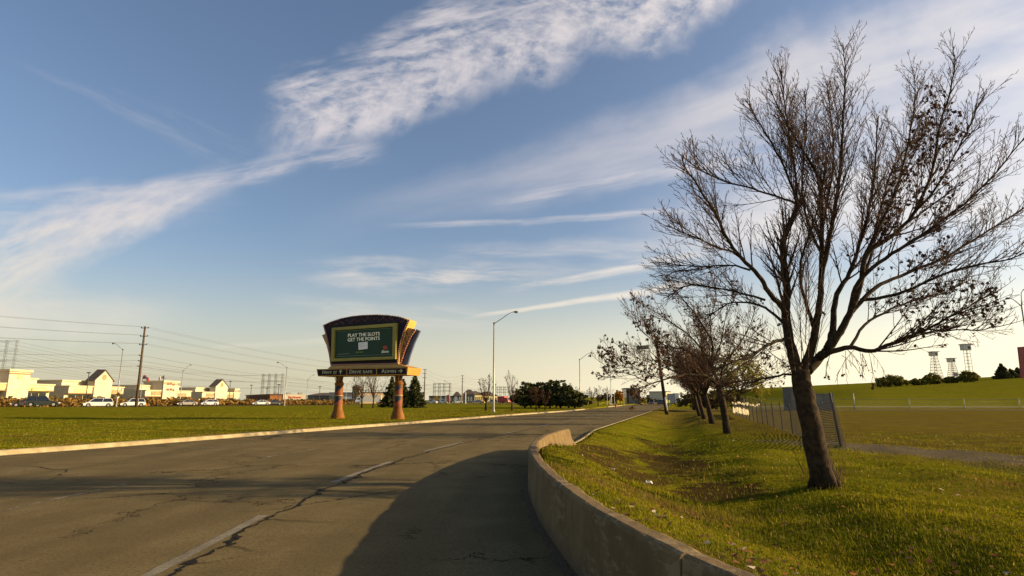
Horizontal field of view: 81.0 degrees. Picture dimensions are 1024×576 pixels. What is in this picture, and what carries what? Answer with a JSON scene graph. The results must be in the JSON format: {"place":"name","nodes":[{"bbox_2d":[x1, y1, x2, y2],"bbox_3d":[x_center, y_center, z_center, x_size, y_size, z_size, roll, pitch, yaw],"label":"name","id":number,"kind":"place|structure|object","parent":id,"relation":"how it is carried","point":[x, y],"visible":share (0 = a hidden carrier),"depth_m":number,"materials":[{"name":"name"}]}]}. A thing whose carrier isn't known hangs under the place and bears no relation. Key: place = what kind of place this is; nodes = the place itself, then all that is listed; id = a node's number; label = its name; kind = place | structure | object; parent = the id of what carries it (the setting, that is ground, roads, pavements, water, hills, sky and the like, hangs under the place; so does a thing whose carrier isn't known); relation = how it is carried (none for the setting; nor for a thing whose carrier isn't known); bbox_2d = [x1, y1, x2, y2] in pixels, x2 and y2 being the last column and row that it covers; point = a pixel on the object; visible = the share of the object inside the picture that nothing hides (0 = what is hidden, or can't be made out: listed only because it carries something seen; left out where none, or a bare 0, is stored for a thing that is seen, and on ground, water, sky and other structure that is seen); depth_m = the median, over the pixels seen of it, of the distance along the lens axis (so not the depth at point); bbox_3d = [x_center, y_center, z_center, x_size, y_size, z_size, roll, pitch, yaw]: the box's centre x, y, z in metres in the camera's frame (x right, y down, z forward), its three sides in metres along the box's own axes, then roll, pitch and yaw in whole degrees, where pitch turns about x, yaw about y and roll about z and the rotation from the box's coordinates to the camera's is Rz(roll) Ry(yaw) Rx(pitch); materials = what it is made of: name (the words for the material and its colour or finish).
{"place":"outdoors","nodes":[
{"label":"outdoors","id":0,"kind":"place"},
{"bbox_2d":[0,403,670,575],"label":"road","id":1,"kind":"structure","parent":0,"point":[448,521],"depth_m":9.35,"materials":[{"name":"grey asphalt"}]},
{"bbox_2d":[0,417,501,511],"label":"lane markings","id":2,"kind":"object","parent":1,"relation":"on","point":[124,484],"visible":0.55,"depth_m":11.26,"materials":[{"name":"paint"}]},
{"bbox_2d":[9,424,551,575],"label":"road cracks","id":3,"kind":"object","parent":1,"relation":"on","point":[230,541],"visible":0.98,"depth_m":8.13,"materials":[{"name":"black asphalt"}]},
{"bbox_2d":[5,414,577,575],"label":"gutter dirt","id":4,"kind":"structure","parent":1,"relation":"on","point":[558,559],"depth_m":7.77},
{"bbox_2d":[0,409,584,455],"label":"kerb","id":5,"kind":"structure","parent":1,"relation":"on","point":[4,452],"depth_m":24.25,"materials":[{"name":"concrete"}]},
{"bbox_2d":[141,406,643,575],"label":"lane markings","id":6,"kind":"object","parent":1,"relation":"on","point":[172,562],"visible":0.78,"depth_m":6.98,"materials":[{"name":"paint"}]},
{"bbox_2d":[575,411,650,442],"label":"kerb","id":7,"kind":"structure","parent":1,"relation":"on","point":[599,428],"depth_m":29.20,"materials":[{"name":"concrete"}]},
{"bbox_2d":[667,394,675,404],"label":"box truck","id":8,"kind":"object","parent":1,"relation":"on","point":[671,398],"visible":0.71,"depth_m":173.50,"materials":[{"name":"blue"}]},
{"bbox_2d":[92,401,596,406],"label":"road","id":9,"kind":"structure","parent":0,"point":[249,405],"depth_m":153.16,"materials":[{"name":"grey asphalt"}]},
{"bbox_2d":[119,398,145,406],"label":"car","id":10,"kind":"object","parent":9,"relation":"on","point":[141,402],"visible":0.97,"depth_m":129.12,"materials":[{"name":"white paint"}]},
{"bbox_2d":[175,400,197,405],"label":"car","id":11,"kind":"object","parent":9,"relation":"on","point":[189,402],"visible":1,"depth_m":148.74,"materials":[{"name":"beige paint"}]},
{"bbox_2d":[199,399,218,405],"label":"car","id":12,"kind":"object","parent":9,"relation":"on","point":[210,402],"visible":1,"depth_m":151.75,"materials":[{"name":"white paint"}]},
{"bbox_2d":[251,400,270,404],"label":"car","id":13,"kind":"object","parent":9,"relation":"on","point":[264,402],"visible":1,"depth_m":161.59,"materials":[{"name":"white paint"}]},
{"bbox_2d":[0,377,1023,575],"bbox_3d":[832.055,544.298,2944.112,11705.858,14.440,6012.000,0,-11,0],"label":"ground","id":14,"kind":"structure","parent":0,"point":[937,419],"depth_m":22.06,"materials":[{"name":"green plant"}]},
{"bbox_2d":[0,340,18,368],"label":"lattice frame","id":15,"kind":"object","parent":14,"relation":"on","point":[16,345],"visible":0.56,"depth_m":329.08,"materials":[{"name":"silver metal"}]},
{"bbox_2d":[0,351,503,392],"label":"transmission cable","id":16,"kind":"object","parent":15,"relation":"attached to","point":[137,372],"visible":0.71,"depth_m":362.19,"materials":[{"name":"black metal"}]},
{"bbox_2d":[4,352,500,391],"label":"transmission cable","id":17,"kind":"object","parent":15,"relation":"attached to","point":[189,379],"visible":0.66,"depth_m":404.48,"materials":[{"name":"black metal"}]},
{"bbox_2d":[10,399,39,406],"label":"car","id":18,"kind":"object","parent":14,"relation":"on","point":[17,404],"visible":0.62,"depth_m":105.80,"materials":[{"name":"grey paint"}]},
{"bbox_2d":[0,369,55,398],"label":"shop building","id":19,"kind":"structure","parent":14,"relation":"on","point":[18,383],"depth_m":197.04,"materials":[{"name":"beige paint"}]},
{"bbox_2d":[27,393,45,396],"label":"shop window","id":20,"kind":"structure","parent":19,"relation":"in","point":[29,394],"depth_m":205.49,"materials":[{"name":"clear glass"}]},
{"bbox_2d":[24,396,59,406],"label":"car","id":21,"kind":"object","parent":14,"relation":"on","point":[38,400],"visible":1,"depth_m":99.32,"materials":[{"name":"grey paint"}]},
{"bbox_2d":[37,369,124,399],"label":"shop building","id":22,"kind":"structure","parent":14,"relation":"on","point":[100,381],"depth_m":226.68,"materials":[{"name":"beige paint"}]},
{"bbox_2d":[67,395,87,399],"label":"shop window","id":23,"kind":"structure","parent":22,"relation":"in","point":[83,396],"depth_m":221.70,"materials":[{"name":"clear glass"}]},
{"bbox_2d":[82,398,112,406],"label":"car","id":24,"kind":"object","parent":14,"relation":"on","point":[99,402],"visible":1,"depth_m":119.31,"materials":[{"name":"white paint"}]},
{"bbox_2d":[112,343,123,406],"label":"street lamp","id":25,"kind":"object","parent":14,"relation":"on","point":[119,375],"visible":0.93,"depth_m":110.80,"materials":[{"name":"metal"}]},
{"bbox_2d":[134,326,148,406],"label":"utility pole","id":26,"kind":"object","parent":14,"relation":"on","point":[139,379],"visible":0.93,"depth_m":99.12,"materials":[{"name":"brown wood"}]},
{"bbox_2d":[2,366,451,393],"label":"power cable","id":27,"kind":"object","parent":26,"relation":"attached to","point":[116,366],"visible":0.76,"depth_m":86.16,"materials":[{"name":"black metal"}]},
{"bbox_2d":[0,337,463,382],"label":"power cable","id":28,"kind":"object","parent":26,"relation":"attached to","point":[166,347],"visible":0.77,"depth_m":100.25,"materials":[{"name":"black metal"}]},
{"bbox_2d":[8,338,463,382],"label":"power cable","id":29,"kind":"object","parent":26,"relation":"attached to","point":[181,351],"visible":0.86,"depth_m":102.33,"materials":[{"name":"black metal"}]},
{"bbox_2d":[6,316,480,379],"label":"power cable","id":30,"kind":"object","parent":26,"relation":"attached to","point":[177,333],"visible":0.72,"depth_m":101.84,"materials":[{"name":"grey plastic"}]},
{"bbox_2d":[9,317,478,379],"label":"power cable","id":31,"kind":"object","parent":26,"relation":"attached to","point":[171,333],"visible":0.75,"depth_m":103.19,"materials":[{"name":"grey plastic"}]},
{"bbox_2d":[27,354,487,388],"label":"power cable","id":32,"kind":"object","parent":26,"relation":"hanging from","point":[204,366],"visible":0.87,"depth_m":116.63,"materials":[{"name":"grey plastic"}]},
{"bbox_2d":[130,360,465,390],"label":"power cable","id":33,"kind":"object","parent":26,"relation":"attached to","point":[233,375],"visible":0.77,"depth_m":117.09,"materials":[{"name":"grey plastic"}]},
{"bbox_2d":[112,380,191,398],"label":"shop building","id":34,"kind":"structure","parent":14,"relation":"on","point":[152,389],"depth_m":264.21,"materials":[{"name":"beige paint"}]},
{"bbox_2d":[0,395,355,406],"bbox_3d":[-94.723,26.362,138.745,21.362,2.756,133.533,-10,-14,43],"label":"roadside brush","id":35,"kind":"object","parent":14,"relation":"on","point":[74,402],"visible":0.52,"depth_m":147.74,"materials":[{"name":"green plant"}]},
{"bbox_2d":[179,379,239,399],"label":"shop building","id":36,"kind":"structure","parent":14,"relation":"on","point":[218,388],"depth_m":303.12,"materials":[{"name":"beige paint"}]},
{"bbox_2d":[260,373,283,393],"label":"lattice frame","id":37,"kind":"object","parent":14,"relation":"on","point":[267,386],"visible":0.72,"depth_m":474.06,"materials":[{"name":"silver metal"}]},
{"bbox_2d":[245,392,304,400],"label":"restaurant building","id":38,"kind":"structure","parent":14,"relation":"on","point":[289,395],"depth_m":263.59,"materials":[{"name":"orange brick"}]},
{"bbox_2d":[268,400,282,404],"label":"car","id":39,"kind":"object","parent":14,"relation":"on","point":[277,402],"visible":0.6,"depth_m":166.68,"materials":[{"name":"grey paint"}]},
{"bbox_2d":[0,409,574,449],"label":"grass","id":40,"kind":"structure","parent":14,"relation":"on","point":[218,426],"depth_m":33.16,"materials":[{"name":"green plant"}]},
{"bbox_2d":[306,393,328,399],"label":"warehouse building","id":41,"kind":"structure","parent":14,"relation":"on","point":[323,396],"depth_m":373.94,"materials":[{"name":"grey metal"}]},
{"bbox_2d":[329,392,349,400],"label":"warehouse building","id":42,"kind":"structure","parent":14,"relation":"on","point":[331,395],"depth_m":354.47,"materials":[{"name":"grey"}]},
{"bbox_2d":[351,385,362,403],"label":"brick tower","id":43,"kind":"structure","parent":14,"relation":"on","point":[354,398],"depth_m":246.24,"materials":[{"name":"brown brick"}]},
{"bbox_2d":[351,377,370,407],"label":"bare tree","id":44,"kind":"object","parent":14,"relation":"on","point":[362,392],"visible":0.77,"depth_m":110.03,"materials":[{"name":"brown plant"}]},
{"bbox_2d":[349,392,383,402],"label":"shop building","id":45,"kind":"structure","parent":14,"relation":"on","point":[367,393],"depth_m":258.52,"materials":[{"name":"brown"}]},
{"bbox_2d":[355,395,381,403],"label":"box truck","id":46,"kind":"object","parent":14,"relation":"on","point":[367,398],"visible":0.69,"depth_m":200.56,"materials":[{"name":"beige metal"}]},
{"bbox_2d":[317,314,421,418],"bbox_3d":[-11.309,6.321,47.882,8.918,8.266,2.250,-4,-11,20],"label":"billboard sign","id":47,"kind":"object","parent":14,"relation":"on","point":[374,345],"visible":1,"depth_m":47.25,"materials":[{"name":"black metal"}]},
{"bbox_2d":[364,376,387,407],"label":"bare tree","id":48,"kind":"object","parent":14,"relation":"on","point":[372,388],"visible":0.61,"depth_m":106.48,"materials":[{"name":"brown plant"}]},
{"bbox_2d":[377,377,402,407],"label":"spruce tree","id":49,"kind":"object","parent":14,"relation":"on","point":[387,399],"visible":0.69,"depth_m":119.22,"materials":[{"name":"green plant"}]},
{"bbox_2d":[402,379,408,405],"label":"spruce tree","id":50,"kind":"object","parent":14,"relation":"on","point":[405,389],"visible":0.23,"depth_m":129.71,"materials":[{"name":"green plant"}]},
{"bbox_2d":[402,376,427,407],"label":"spruce tree","id":51,"kind":"object","parent":14,"relation":"on","point":[414,398],"visible":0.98,"depth_m":109.45,"materials":[{"name":"green plant"}]},
{"bbox_2d":[433,383,451,394],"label":"lattice frame","id":52,"kind":"object","parent":14,"relation":"on","point":[438,387],"visible":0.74,"depth_m":631.40,"materials":[{"name":"silver metal"}]},
{"bbox_2d":[429,396,461,402],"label":"shop building","id":53,"kind":"structure","parent":14,"relation":"on","point":[443,398],"depth_m":324.64,"materials":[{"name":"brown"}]},
{"bbox_2d":[463,389,475,402],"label":"gabled house","id":54,"kind":"structure","parent":14,"relation":"on","point":[470,393],"depth_m":295.31,"materials":[{"name":"grey"}]},
{"bbox_2d":[473,391,483,400],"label":"gabled house","id":55,"kind":"structure","parent":14,"relation":"on","point":[478,396],"depth_m":300.33,"materials":[{"name":"beige"}]},
{"bbox_2d":[478,374,496,409],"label":"bare tree","id":56,"kind":"object","parent":14,"relation":"on","point":[485,398],"visible":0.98,"depth_m":82.56,"materials":[{"name":"brown plant"}]},
{"bbox_2d":[483,391,498,402],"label":"gabled house","id":57,"kind":"structure","parent":14,"relation":"on","point":[490,397],"depth_m":307.40,"materials":[{"name":"beige"}]},
{"bbox_2d":[495,386,509,400],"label":"lattice frame","id":58,"kind":"object","parent":14,"relation":"on","point":[499,387],"visible":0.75,"depth_m":886.57,"materials":[{"name":"silver metal"}]},
{"bbox_2d":[498,396,510,402],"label":"box truck","id":59,"kind":"object","parent":14,"relation":"on","point":[503,399],"visible":0.87,"depth_m":244.97,"materials":[{"name":"red metal"}]},
{"bbox_2d":[492,311,517,411],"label":"street lamp","id":60,"kind":"object","parent":14,"relation":"on","point":[493,409],"visible":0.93,"depth_m":73.54,"materials":[{"name":"metal"}]},
{"bbox_2d":[504,370,519,410],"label":"bare tree","id":61,"kind":"object","parent":14,"relation":"on","point":[512,395],"visible":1,"depth_m":80.49,"materials":[{"name":"brown plant"}]},
{"bbox_2d":[509,381,540,407],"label":"pine tree","id":62,"kind":"object","parent":14,"relation":"on","point":[523,398],"visible":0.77,"depth_m":105.55,"materials":[{"name":"green plant"}]},
{"bbox_2d":[529,386,543,410],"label":"bare tree","id":63,"kind":"object","parent":14,"relation":"on","point":[535,401],"visible":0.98,"depth_m":82.55,"materials":[{"name":"brown plant"}]},
{"bbox_2d":[525,381,547,407],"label":"pine tree","id":64,"kind":"object","parent":14,"relation":"on","point":[538,383],"visible":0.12,"depth_m":109.91,"materials":[{"name":"green plant"}]},
{"bbox_2d":[536,386,551,410],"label":"bare tree","id":65,"kind":"object","parent":14,"relation":"on","point":[544,401],"visible":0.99,"depth_m":82.47,"materials":[{"name":"brown plant"}]},
{"bbox_2d":[537,380,561,407],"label":"pine tree","id":66,"kind":"object","parent":14,"relation":"on","point":[547,384],"visible":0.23,"depth_m":107.71,"materials":[{"name":"green plant"}]},
{"bbox_2d":[542,379,572,407],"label":"pine tree","id":67,"kind":"object","parent":14,"relation":"on","point":[558,391],"visible":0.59,"depth_m":105.74,"materials":[{"name":"green plant"}]},
{"bbox_2d":[555,389,591,408],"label":"bush","id":68,"kind":"object","parent":14,"relation":"on","point":[574,399],"visible":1,"depth_m":103.49,"materials":[{"name":"green plant"}]},
{"bbox_2d":[592,386,603,405],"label":"bare tree","id":69,"kind":"object","parent":14,"relation":"on","point":[597,396],"visible":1,"depth_m":147.43,"materials":[{"name":"brown plant"}]},
{"bbox_2d":[613,390,624,403],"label":"maple tree","id":70,"kind":"object","parent":14,"relation":"on","point":[619,395],"visible":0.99,"depth_m":206.25,"materials":[{"name":"orange plant"}]},
{"bbox_2d":[621,388,640,403],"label":"glass building","id":71,"kind":"structure","parent":14,"relation":"on","point":[628,399],"depth_m":235.97,"materials":[{"name":"grey"}]},
{"bbox_2d":[528,429,758,575],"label":"concrete barrier","id":72,"kind":"object","parent":14,"relation":"on","point":[588,535],"visible":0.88,"depth_m":5.01,"materials":[{"name":"grey concrete"}]},
{"bbox_2d":[640,396,657,402],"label":"bush","id":73,"kind":"object","parent":14,"relation":"on","point":[645,398],"visible":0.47,"depth_m":284.97,"materials":[{"name":"green plant"}]},
{"bbox_2d":[636,343,668,414],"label":"utility pole","id":74,"kind":"object","parent":14,"relation":"on","point":[663,392],"visible":0.4,"depth_m":75.60,"materials":[{"name":"brown wood"}]},
{"bbox_2d":[649,391,670,402],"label":"building","id":75,"kind":"structure","parent":14,"relation":"on","point":[656,395],"depth_m":316.85,"materials":[{"name":"beige"}]},
{"bbox_2d":[675,391,693,406],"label":"bush","id":76,"kind":"object","parent":14,"relation":"on","point":[680,399],"visible":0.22,"depth_m":137.47,"materials":[{"name":"green plant"}]},
{"bbox_2d":[588,265,790,433],"bbox_3d":[8.686,2.599,28.769,10.695,8.825,6.767,0,-11,0],"label":"bare tree","id":77,"kind":"object","parent":14,"relation":"on","point":[658,340],"visible":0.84,"depth_m":28.82,"materials":[{"name":"brown plant"}]},
{"bbox_2d":[664,336,718,415],"bbox_3d":[18.471,8.980,61.538,5.734,8.362,6.244,0,-11,0],"label":"bare tree","id":78,"kind":"object","parent":14,"relation":"on","point":[695,401],"visible":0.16,"depth_m":60.91,"materials":[{"name":"brown plant"}]},
{"bbox_2d":[665,326,725,418],"bbox_3d":[15.785,7.296,52.631,6.116,8.560,6.968,0,-11,0],"label":"bare tree","id":79,"kind":"object","parent":14,"relation":"on","point":[702,411],"visible":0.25,"depth_m":52.01,"materials":[{"name":"brown plant"}]},
{"bbox_2d":[661,302,746,423],"bbox_3d":[13.110,5.139,40.845,5.311,8.367,6.456,0,-11,0],"label":"bare tree","id":80,"kind":"object","parent":14,"relation":"on","point":[704,389],"visible":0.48,"depth_m":41.00,"materials":[{"name":"brown plant"}]},
{"bbox_2d":[677,389,736,409],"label":"bush","id":81,"kind":"object","parent":14,"relation":"on","point":[689,399],"visible":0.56,"depth_m":94.15,"materials":[{"name":"green plant"}]},
{"bbox_2d":[716,395,763,407],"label":"bush","id":82,"kind":"object","parent":14,"relation":"on","point":[743,399],"visible":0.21,"depth_m":115.65,"materials":[{"name":"green plant"}]},
{"bbox_2d":[710,353,770,407],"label":"willow tree","id":83,"kind":"object","parent":14,"relation":"on","point":[757,375],"visible":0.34,"depth_m":86.52,"materials":[{"name":"green plant"}]},
{"bbox_2d":[551,428,1023,575],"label":"fallen leaves","id":84,"kind":"object","parent":14,"relation":"on","point":[759,570],"visible":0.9,"depth_m":6.89,"materials":[{"name":"brown plant"}]},
{"bbox_2d":[732,392,846,446],"bbox_3d":[17.879,8.963,43.623,0.404,2.118,50.398,-3,-11,16],"label":"fence","id":85,"kind":"object","parent":14,"relation":"on","point":[740,411],"visible":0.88,"depth_m":30.06,"materials":[{"name":"black"}]},
{"bbox_2d":[782,387,796,410],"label":"utility cabinet","id":86,"kind":"object","parent":14,"relation":"on","point":[788,397],"visible":0.34,"depth_m":89.11,"materials":[{"name":"grey metal"}]},
{"bbox_2d":[815,393,834,410],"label":"fence","id":87,"kind":"object","parent":14,"relation":"on","point":[822,398],"visible":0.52,"depth_m":90.42,"materials":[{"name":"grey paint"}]},
{"bbox_2d":[638,20,1023,489],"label":"bare tree","id":88,"kind":"object","parent":14,"relation":"on","point":[823,474],"visible":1,"depth_m":12.55,"materials":[{"name":"brown plant"}]},
{"bbox_2d":[744,393,1020,409],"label":"chain link fence","id":89,"kind":"object","parent":14,"relation":"on","point":[915,402],"visible":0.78,"depth_m":98.16,"materials":[{"name":"silver metal"}]},
{"bbox_2d":[874,374,911,386],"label":"bush","id":90,"kind":"object","parent":14,"relation":"on","point":[895,380],"visible":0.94,"depth_m":201.88,"materials":[{"name":"green plant"}]},
{"bbox_2d":[909,378,925,384],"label":"bush","id":91,"kind":"object","parent":14,"relation":"on","point":[914,381],"visible":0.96,"depth_m":201.58,"materials":[{"name":"green plant"}]},
{"bbox_2d":[922,372,944,384],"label":"bush","id":92,"kind":"object","parent":14,"relation":"on","point":[931,378],"visible":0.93,"depth_m":201.76,"materials":[{"name":"green plant"}]},
{"bbox_2d":[928,351,943,377],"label":"steel mast","id":93,"kind":"object","parent":14,"relation":"on","point":[933,355],"visible":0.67,"depth_m":258.03,"materials":[{"name":"grey metal"}]},
{"bbox_2d":[942,376,959,382],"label":"bush","id":94,"kind":"object","parent":14,"relation":"on","point":[949,379],"visible":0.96,"depth_m":203.83,"materials":[{"name":"green plant"}]},
{"bbox_2d":[945,358,958,377],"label":"steel mast","id":95,"kind":"object","parent":14,"relation":"on","point":[954,374],"visible":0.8,"depth_m":272.56,"materials":[{"name":"grey metal"}]},
{"bbox_2d":[958,344,972,369],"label":"steel mast","id":96,"kind":"object","parent":14,"relation":"on","point":[963,347],"visible":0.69,"depth_m":243.55,"materials":[{"name":"grey metal"}]},
{"bbox_2d":[956,370,980,381],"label":"bush","id":97,"kind":"object","parent":14,"relation":"on","point":[966,376],"visible":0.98,"depth_m":202.02,"materials":[{"name":"green plant"}]},
{"bbox_2d":[990,363,1014,378],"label":"conifer tree","id":98,"kind":"object","parent":14,"relation":"on","point":[1001,371],"visible":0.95,"depth_m":226.97,"materials":[{"name":"green plant"}]},
{"bbox_2d":[1008,368,1019,377],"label":"conifer tree","id":99,"kind":"object","parent":14,"relation":"on","point":[1012,372],"visible":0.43,"depth_m":228.35,"materials":[{"name":"green plant"}]},
{"bbox_2d":[1005,289,1023,323],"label":"street lamp","id":100,"kind":"object","parent":14,"relation":"on","point":[1019,304],"visible":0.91,"depth_m":70.81,"materials":[{"name":"metal"}]},
{"bbox_2d":[1017,347,1023,377],"bbox_3d":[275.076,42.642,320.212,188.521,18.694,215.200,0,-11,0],"label":"red billboard","id":101,"kind":"object","parent":14,"relation":"on","point":[1020,350],"visible":0.95,"depth_m":214.02,"materials":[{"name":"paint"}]},
{"bbox_2d":[0,0,1023,399],"label":"sky","id":102,"kind":"structure","parent":0,"point":[257,175],"materials":[{"name":"blue"}]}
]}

